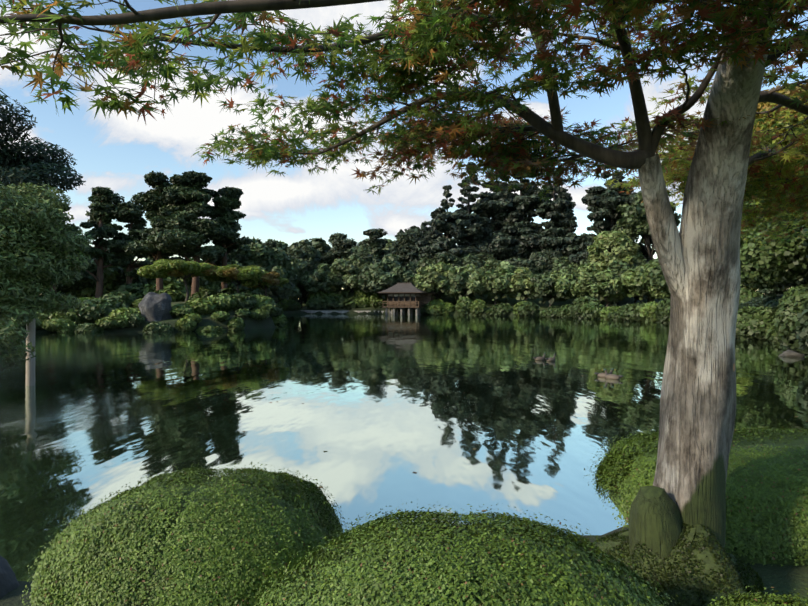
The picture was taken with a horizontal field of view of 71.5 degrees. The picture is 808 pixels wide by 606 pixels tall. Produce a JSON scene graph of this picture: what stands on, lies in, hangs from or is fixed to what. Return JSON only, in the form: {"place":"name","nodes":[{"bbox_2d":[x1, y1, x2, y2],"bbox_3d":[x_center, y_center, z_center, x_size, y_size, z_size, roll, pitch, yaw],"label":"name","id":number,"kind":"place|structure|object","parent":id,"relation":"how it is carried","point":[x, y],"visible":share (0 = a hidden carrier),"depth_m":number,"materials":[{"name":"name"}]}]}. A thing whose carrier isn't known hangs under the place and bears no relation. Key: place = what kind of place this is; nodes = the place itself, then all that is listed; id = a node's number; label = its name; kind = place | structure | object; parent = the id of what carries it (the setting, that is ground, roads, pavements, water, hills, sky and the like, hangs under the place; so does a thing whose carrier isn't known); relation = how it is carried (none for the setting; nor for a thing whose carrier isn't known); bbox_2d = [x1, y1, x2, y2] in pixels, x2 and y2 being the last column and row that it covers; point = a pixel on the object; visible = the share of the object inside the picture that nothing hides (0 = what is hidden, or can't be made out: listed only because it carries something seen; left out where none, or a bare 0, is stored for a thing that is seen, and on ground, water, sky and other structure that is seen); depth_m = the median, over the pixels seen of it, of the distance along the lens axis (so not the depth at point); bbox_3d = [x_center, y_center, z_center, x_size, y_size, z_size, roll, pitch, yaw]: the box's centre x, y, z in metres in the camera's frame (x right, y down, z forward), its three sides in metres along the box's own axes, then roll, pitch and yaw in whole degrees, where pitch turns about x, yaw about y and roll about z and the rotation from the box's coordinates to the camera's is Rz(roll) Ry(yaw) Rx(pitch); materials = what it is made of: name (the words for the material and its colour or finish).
{"place":"outdoors","nodes":[
{"label":"outdoors","id":0,"kind":"place"},
{"bbox_2d":[0,314,807,580],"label":"pond water","id":1,"kind":"structure","parent":0,"point":[526,424],"depth_m":10.34,"materials":[{"name":"liquid"}]},
{"bbox_2d":[30,333,797,510],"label":"floating leaves","id":2,"kind":"object","parent":1,"relation":"on","point":[324,451],"visible":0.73,"depth_m":9.77,"materials":[{"name":"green plant"}]},
{"bbox_2d":[533,353,545,359],"bbox_3d":[4.717,1.873,19.430,0.570,0.306,0.190,0,0,-16],"label":"duck","id":3,"kind":"object","parent":1,"relation":"on","point":[540,358],"visible":0.88,"depth_m":19.36},
{"bbox_2d":[545,353,556,360],"bbox_3d":[5.028,1.873,19.159,0.570,0.306,0.190,0,0,-34],"label":"duck","id":4,"kind":"object","parent":1,"relation":"on","point":[550,359],"visible":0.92,"depth_m":19.07},
{"bbox_2d":[594,368,614,377],"bbox_3d":[5.364,1.873,14.952,0.570,0.306,0.190,0,0,29],"label":"duck","id":5,"kind":"object","parent":1,"relation":"on","point":[602,375],"visible":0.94,"depth_m":14.90},
{"bbox_2d":[603,368,622,379],"bbox_3d":[5.431,1.873,14.647,0.570,0.306,0.190,0,0,38],"label":"duck","id":6,"kind":"object","parent":1,"relation":"on","point":[612,376],"visible":0.9,"depth_m":14.59},
{"bbox_2d":[779,350,804,356],"bbox_3d":[14.343,1.939,20.743,0.815,0.415,0.566,0,0,1],"label":"bank stone","id":7,"kind":"object","parent":1,"relation":"in","point":[789,353],"visible":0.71,"depth_m":20.55,"materials":[{"name":"grey stone"}]},
{"bbox_2d":[0,293,807,605],"bbox_3d":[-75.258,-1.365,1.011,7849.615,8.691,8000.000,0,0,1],"label":"ground","id":8,"kind":"structure","parent":0,"point":[784,579],"depth_m":38.20,"materials":[{"name":"green plant"}]},
{"bbox_2d":[0,556,19,598],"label":"stone","id":9,"kind":"object","parent":8,"relation":"on","point":[8,582],"visible":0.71,"depth_m":3.15,"materials":[{"name":"grey stone"}]},
{"bbox_2d":[22,253,45,385],"bbox_3d":[-8.956,0.870,13.489,0.638,4.223,0.200,0,0,1],"label":"wooden post","id":10,"kind":"object","parent":8,"relation":"on","point":[30,373],"visible":0.21,"depth_m":13.41,"materials":[{"name":"grey wood"}]},
{"bbox_2d":[0,95,95,371],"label":"tree","id":11,"kind":"object","parent":8,"relation":"on","point":[29,177],"visible":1,"depth_m":13.34,"materials":[{"name":"green plant"}]},
{"bbox_2d":[17,245,91,289],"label":"tree","id":12,"kind":"object","parent":8,"relation":"on","point":[77,286],"visible":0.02,"depth_m":57.37,"materials":[{"name":"green plant"}]},
{"bbox_2d":[24,197,87,291],"bbox_3d":[-33.319,-4.167,52.420,6.135,11.247,5.733,0,0,1],"label":"pine","id":13,"kind":"object","parent":8,"relation":"on","point":[68,209],"visible":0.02,"depth_m":52.70,"materials":[{"name":"green plant"}]},
{"bbox_2d":[41,246,124,294],"bbox_3d":[-35.865,-2.439,61.034,11.576,8.030,10.946,0,0,39],"label":"tree","id":14,"kind":"object","parent":8,"relation":"on","point":[88,280],"visible":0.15,"depth_m":57.73,"materials":[{"name":"green plant"}]},
{"bbox_2d":[62,259,133,297],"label":"tree","id":15,"kind":"object","parent":8,"relation":"on","point":[110,275],"visible":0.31,"depth_m":58.52,"materials":[{"name":"green plant"}]},
{"bbox_2d":[75,186,127,298],"bbox_3d":[-29.460,-4.979,54.979,4.607,13.241,6.110,0,0,1],"label":"pine","id":16,"kind":"object","parent":8,"relation":"on","point":[103,200],"visible":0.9,"depth_m":55.02,"materials":[{"name":"green plant"}]},
{"bbox_2d":[107,201,152,283],"bbox_3d":[-27.689,-4.330,57.436,4.485,12.032,5.898,0,0,-19],"label":"pine","id":17,"kind":"object","parent":8,"relation":"on","point":[130,214],"visible":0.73,"depth_m":56.38,"materials":[{"name":"green plant"}]},
{"bbox_2d":[112,258,174,290],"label":"tree","id":18,"kind":"object","parent":8,"relation":"on","point":[142,280],"visible":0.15,"depth_m":59.91,"materials":[{"name":"green plant"}]},
{"bbox_2d":[138,292,171,321],"bbox_3d":[-17.709,0.691,39.881,2.204,2.976,1.666,0,0,1],"label":"island rock","id":19,"kind":"object","parent":8,"relation":"on","point":[153,306],"visible":0.81,"depth_m":39.49,"materials":[{"name":"grey stone"}]},
{"bbox_2d":[123,171,187,290],"bbox_3d":[-22.027,-5.136,50.298,6.029,13.059,6.894,0,0,-37],"label":"pine","id":20,"kind":"object","parent":8,"relation":"on","point":[151,201],"visible":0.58,"depth_m":48.88,"materials":[{"name":"green plant"}]},
{"bbox_2d":[20,460,346,605],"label":"azalea","id":21,"kind":"object","parent":8,"relation":"on","point":[229,538],"visible":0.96,"depth_m":2.34,"materials":[{"name":"green plant"}]},
{"bbox_2d":[147,170,239,296],"bbox_3d":[-18.227,-5.295,49.065,7.638,12.765,6.693,0,0,-37],"label":"pine","id":22,"kind":"object","parent":8,"relation":"on","point":[187,230],"visible":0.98,"depth_m":47.95,"materials":[{"name":"green plant"}]},
{"bbox_2d":[174,258,235,291],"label":"tree","id":23,"kind":"object","parent":8,"relation":"on","point":[204,284],"visible":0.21,"depth_m":63.99,"materials":[{"name":"green plant"}]},
{"bbox_2d":[200,186,252,289],"bbox_3d":[-16.249,-4.481,51.723,5.252,12.389,4.644,0,0,1],"label":"pine","id":24,"kind":"object","parent":8,"relation":"on","point":[224,214],"visible":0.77,"depth_m":50.94,"materials":[{"name":"green plant"}]},
{"bbox_2d":[191,259,261,294],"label":"tree","id":25,"kind":"object","parent":8,"relation":"on","point":[256,291],"visible":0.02,"depth_m":70.17,"materials":[{"name":"green plant"}]},
{"bbox_2d":[229,236,297,300],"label":"tree","id":26,"kind":"object","parent":8,"relation":"on","point":[264,257],"visible":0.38,"depth_m":77.68,"materials":[{"name":"green plant"}]},
{"bbox_2d":[238,272,288,295],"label":"pine tree","id":27,"kind":"object","parent":8,"relation":"on","point":[270,279],"visible":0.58,"depth_m":47.02,"materials":[{"name":"green plant"}]},
{"bbox_2d":[263,240,276,247],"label":"pine","id":28,"kind":"object","parent":8,"relation":"on","point":[271,244],"visible":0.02,"depth_m":96.39,"materials":[{"name":"green plant"}]},
{"bbox_2d":[265,239,287,249],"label":"tree","id":29,"kind":"object","parent":8,"relation":"on","point":[282,245],"visible":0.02,"depth_m":126.28,"materials":[{"name":"green plant"}]},
{"bbox_2d":[273,260,301,304],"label":"tree","id":30,"kind":"object","parent":8,"relation":"on","point":[296,293],"visible":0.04,"depth_m":88.05,"materials":[{"name":"green plant"}]},
{"bbox_2d":[287,253,309,286],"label":"tree","id":31,"kind":"object","parent":8,"relation":"on","point":[303,274],"visible":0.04,"depth_m":104.42,"materials":[{"name":"green plant"}]},
{"bbox_2d":[285,245,319,308],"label":"tree","id":32,"kind":"object","parent":8,"relation":"on","point":[307,253],"visible":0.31,"depth_m":108.64,"materials":[{"name":"green plant"}]},
{"bbox_2d":[286,237,337,294],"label":"tree","id":33,"kind":"object","parent":8,"relation":"on","point":[321,246],"visible":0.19,"depth_m":115.14,"materials":[{"name":"green plant"}]},
{"bbox_2d":[297,263,341,294],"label":"tree","id":34,"kind":"object","parent":8,"relation":"on","point":[319,278],"visible":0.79,"depth_m":105.27,"materials":[{"name":"green plant"}]},
{"bbox_2d":[319,232,357,265],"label":"tree","id":35,"kind":"object","parent":8,"relation":"on","point":[341,243],"visible":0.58,"depth_m":110.60,"materials":[{"name":"green plant"}]},
{"bbox_2d":[298,310,395,313],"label":"stone embankment","id":36,"kind":"structure","parent":8,"relation":"on","point":[322,311],"depth_m":101.91,"materials":[{"name":"grey stone"}]},
{"bbox_2d":[329,254,370,295],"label":"tree","id":37,"kind":"object","parent":8,"relation":"on","point":[343,272],"visible":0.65,"depth_m":102.81,"materials":[{"name":"green plant"}]},
{"bbox_2d":[345,245,357,252],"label":"tree","id":38,"kind":"object","parent":8,"relation":"on","point":[351,249],"visible":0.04,"depth_m":131.18,"materials":[{"name":"green plant"}]},
{"bbox_2d":[339,242,382,262],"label":"tree","id":39,"kind":"object","parent":8,"relation":"on","point":[371,252],"visible":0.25,"depth_m":108.81,"materials":[{"name":"green plant"}]},
{"bbox_2d":[357,228,390,293],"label":"pine","id":40,"kind":"object","parent":8,"relation":"on","point":[375,235],"visible":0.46,"depth_m":110.61,"materials":[{"name":"green plant"}]},
{"bbox_2d":[356,254,418,298],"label":"tree","id":41,"kind":"object","parent":8,"relation":"on","point":[388,271],"visible":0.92,"depth_m":94.49,"materials":[{"name":"green plant"}]},
{"bbox_2d":[382,239,397,250],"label":"tree","id":42,"kind":"object","parent":8,"relation":"on","point":[389,244],"visible":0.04,"depth_m":125.00,"materials":[{"name":"green plant"}]},
{"bbox_2d":[377,229,403,292],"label":"tree","id":43,"kind":"object","parent":8,"relation":"on","point":[395,243],"depth_m":123.27,"materials":[{"name":"green plant"}]},
{"bbox_2d":[0,0,807,605],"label":"maple tree","id":44,"kind":"object","parent":8,"relation":"on","point":[672,540],"visible":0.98,"depth_m":2.88,"materials":[{"name":"green plant"}]},
{"bbox_2d":[0,277,807,354],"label":"shore shrubs","id":45,"kind":"object","parent":8,"relation":"on","point":[784,323],"visible":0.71,"depth_m":41.89,"materials":[{"name":"green plant"}]},
{"bbox_2d":[137,259,218,302],"bbox_3d":[-17.242,-1.744,43.893,5.164,3.549,6.177,0,0,1],"label":"pine tree","id":46,"kind":"object","parent":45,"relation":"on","point":[164,268],"visible":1,"depth_m":42.04,"materials":[{"name":"green plant"}]},
{"bbox_2d":[205,264,268,292],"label":"pine tree","id":47,"kind":"object","parent":45,"relation":"on","point":[228,273],"visible":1,"depth_m":44.87,"materials":[{"name":"green plant"}]},
{"bbox_2d":[390,232,421,265],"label":"tree","id":48,"kind":"object","parent":8,"relation":"on","point":[407,242],"visible":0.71,"depth_m":109.80,"materials":[{"name":"green plant"}]},
{"bbox_2d":[378,283,436,314],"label":"tea house","id":49,"kind":"structure","parent":8,"relation":"on","point":[409,296],"depth_m":90.56,"materials":[{"name":"brown wood"}]},
{"bbox_2d":[389,226,434,256],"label":"tree","id":50,"kind":"object","parent":8,"relation":"on","point":[413,229],"visible":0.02,"depth_m":122.93,"materials":[{"name":"green plant"}]},
{"bbox_2d":[407,221,432,273],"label":"tree","id":51,"kind":"object","parent":8,"relation":"on","point":[414,253],"visible":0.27,"depth_m":104.93,"materials":[{"name":"green plant"}]},
{"bbox_2d":[412,261,455,299],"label":"tree","id":52,"kind":"object","parent":8,"relation":"on","point":[429,278],"visible":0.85,"depth_m":91.37,"materials":[{"name":"green plant"}]},
{"bbox_2d":[425,211,442,241],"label":"tree","id":53,"kind":"object","parent":8,"relation":"on","point":[436,234],"visible":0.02,"depth_m":121.09,"materials":[{"name":"green plant"}]},
{"bbox_2d":[418,253,463,266],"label":"tree","id":54,"kind":"object","parent":8,"relation":"on","point":[436,259],"visible":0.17,"depth_m":99.20,"materials":[{"name":"green plant"}]},
{"bbox_2d":[420,185,466,263],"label":"cedar","id":55,"kind":"object","parent":8,"relation":"on","point":[445,243],"visible":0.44,"depth_m":101.96,"materials":[{"name":"green plant"}]},
{"bbox_2d":[439,264,489,299],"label":"tree","id":56,"kind":"object","parent":8,"relation":"on","point":[459,277],"visible":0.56,"depth_m":90.59,"materials":[{"name":"green plant"}]},
{"bbox_2d":[254,501,679,605],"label":"azalea","id":57,"kind":"object","parent":8,"relation":"on","point":[482,559],"visible":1,"depth_m":1.85,"materials":[{"name":"green plant"}]},
{"bbox_2d":[442,162,492,265],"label":"cedar","id":58,"kind":"object","parent":8,"relation":"on","point":[477,231],"visible":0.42,"depth_m":104.11,"materials":[{"name":"green plant"}]},
{"bbox_2d":[460,252,501,267],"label":"tree","id":59,"kind":"object","parent":8,"relation":"on","point":[477,259],"visible":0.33,"depth_m":99.84,"materials":[{"name":"green plant"}]},
{"bbox_2d":[467,259,515,304],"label":"tree","id":60,"kind":"object","parent":8,"relation":"on","point":[493,276],"visible":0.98,"depth_m":87.96,"materials":[{"name":"green plant"}]},
{"bbox_2d":[470,142,531,260],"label":"cedar","id":61,"kind":"object","parent":8,"relation":"on","point":[494,209],"visible":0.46,"depth_m":105.36,"materials":[{"name":"green plant"}]},
{"bbox_2d":[484,146,549,258],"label":"cedar","id":62,"kind":"object","parent":8,"relation":"on","point":[522,225],"visible":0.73,"depth_m":104.85,"materials":[{"name":"green plant"}]},
{"bbox_2d":[501,266,536,301],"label":"tree","id":63,"kind":"object","parent":8,"relation":"on","point":[521,286],"visible":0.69,"depth_m":86.50,"materials":[{"name":"green plant"}]},
{"bbox_2d":[504,253,553,273],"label":"tree","id":64,"kind":"object","parent":8,"relation":"on","point":[539,263],"visible":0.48,"depth_m":96.94,"materials":[{"name":"green plant"}]},
{"bbox_2d":[527,269,576,306],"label":"tree","id":65,"kind":"object","parent":8,"relation":"on","point":[543,284],"visible":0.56,"depth_m":83.96,"materials":[{"name":"green plant"}]},
{"bbox_2d":[527,165,580,259],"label":"cedar","id":66,"kind":"object","parent":8,"relation":"on","point":[558,207],"visible":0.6,"depth_m":100.91,"materials":[{"name":"green plant"}]},
{"bbox_2d":[551,255,579,271],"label":"tree","id":67,"kind":"object","parent":8,"relation":"on","point":[561,262],"visible":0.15,"depth_m":96.12,"materials":[{"name":"green plant"}]},
{"bbox_2d":[553,211,580,256],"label":"tree","id":68,"kind":"object","parent":8,"relation":"on","point":[571,248],"visible":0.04,"depth_m":99.86,"materials":[{"name":"green plant"}]},
{"bbox_2d":[549,263,594,300],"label":"tree","id":69,"kind":"object","parent":8,"relation":"on","point":[565,280],"visible":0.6,"depth_m":81.62,"materials":[{"name":"green plant"}]},
{"bbox_2d":[560,258,589,272],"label":"tree","id":70,"kind":"object","parent":8,"relation":"on","point":[570,267],"visible":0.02,"depth_m":88.40,"materials":[{"name":"green plant"}]},
{"bbox_2d":[578,220,608,242],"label":"tree","id":71,"kind":"object","parent":8,"relation":"on","point":[584,237],"depth_m":96.10,"materials":[{"name":"green plant"}]},
{"bbox_2d":[577,270,630,306],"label":"tree","id":72,"kind":"object","parent":8,"relation":"on","point":[605,286],"visible":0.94,"depth_m":75.94,"materials":[{"name":"green plant"}]},
{"bbox_2d":[568,166,654,264],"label":"tree","id":73,"kind":"object","parent":8,"relation":"on","point":[602,203],"visible":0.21,"depth_m":89.63,"materials":[{"name":"green plant"}]},
{"bbox_2d":[587,230,643,303],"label":"tree","id":74,"kind":"object","parent":8,"relation":"on","point":[606,249],"visible":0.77,"depth_m":81.48,"materials":[{"name":"green plant"}]},
{"bbox_2d":[607,258,648,302],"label":"tree","id":75,"kind":"object","parent":8,"relation":"on","point":[618,267],"visible":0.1,"depth_m":79.39,"materials":[{"name":"green plant"}]},
{"bbox_2d":[621,261,670,302],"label":"tree","id":76,"kind":"object","parent":8,"relation":"on","point":[632,281],"visible":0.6,"depth_m":70.89,"materials":[{"name":"green plant"}]},
{"bbox_2d":[612,191,681,301],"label":"thin tree","id":77,"kind":"object","parent":8,"relation":"on","point":[633,225],"visible":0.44,"depth_m":84.30,"materials":[{"name":"green plant"}]},
{"bbox_2d":[632,259,670,299],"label":"tree","id":78,"kind":"object","parent":8,"relation":"on","point":[657,278],"visible":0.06,"depth_m":68.76,"materials":[{"name":"green plant"}]},
{"bbox_2d":[583,425,807,567],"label":"hedge","id":79,"kind":"object","parent":8,"relation":"on","point":[767,498],"visible":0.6,"depth_m":3.61,"materials":[{"name":"green plant"}]},
{"bbox_2d":[703,585,807,605],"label":"azalea","id":80,"kind":"object","parent":8,"relation":"on","point":[748,599],"visible":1,"depth_m":1.76,"materials":[{"name":"green plant"}]},
{"bbox_2d":[740,284,790,294],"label":"tree","id":81,"kind":"object","parent":8,"relation":"on","point":[742,286],"depth_m":41.77,"materials":[{"name":"green plant"}]},
{"bbox_2d":[738,278,807,309],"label":"bush","id":82,"kind":"object","parent":8,"relation":"on","point":[773,297],"depth_m":34.10,"materials":[{"name":"green plant"}]},
{"bbox_2d":[740,200,807,292],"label":"bush","id":83,"kind":"object","parent":8,"relation":"on","point":[773,265],"visible":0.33,"depth_m":26.50,"materials":[{"name":"green plant"}]},
{"bbox_2d":[746,83,807,218],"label":"maple","id":84,"kind":"object","parent":8,"relation":"on","point":[762,105],"visible":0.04,"depth_m":15.93,"materials":[{"name":"green plant"}]},
{"bbox_2d":[755,200,807,225],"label":"tree","id":85,"kind":"object","parent":8,"relation":"on","point":[786,215],"visible":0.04,"depth_m":22.36,"materials":[{"name":"green plant"}]},
{"bbox_2d":[0,0,807,288],"label":"sky","id":86,"kind":"structure","parent":0,"point":[116,153],"materials":[{"name":"blue"}]}
]}

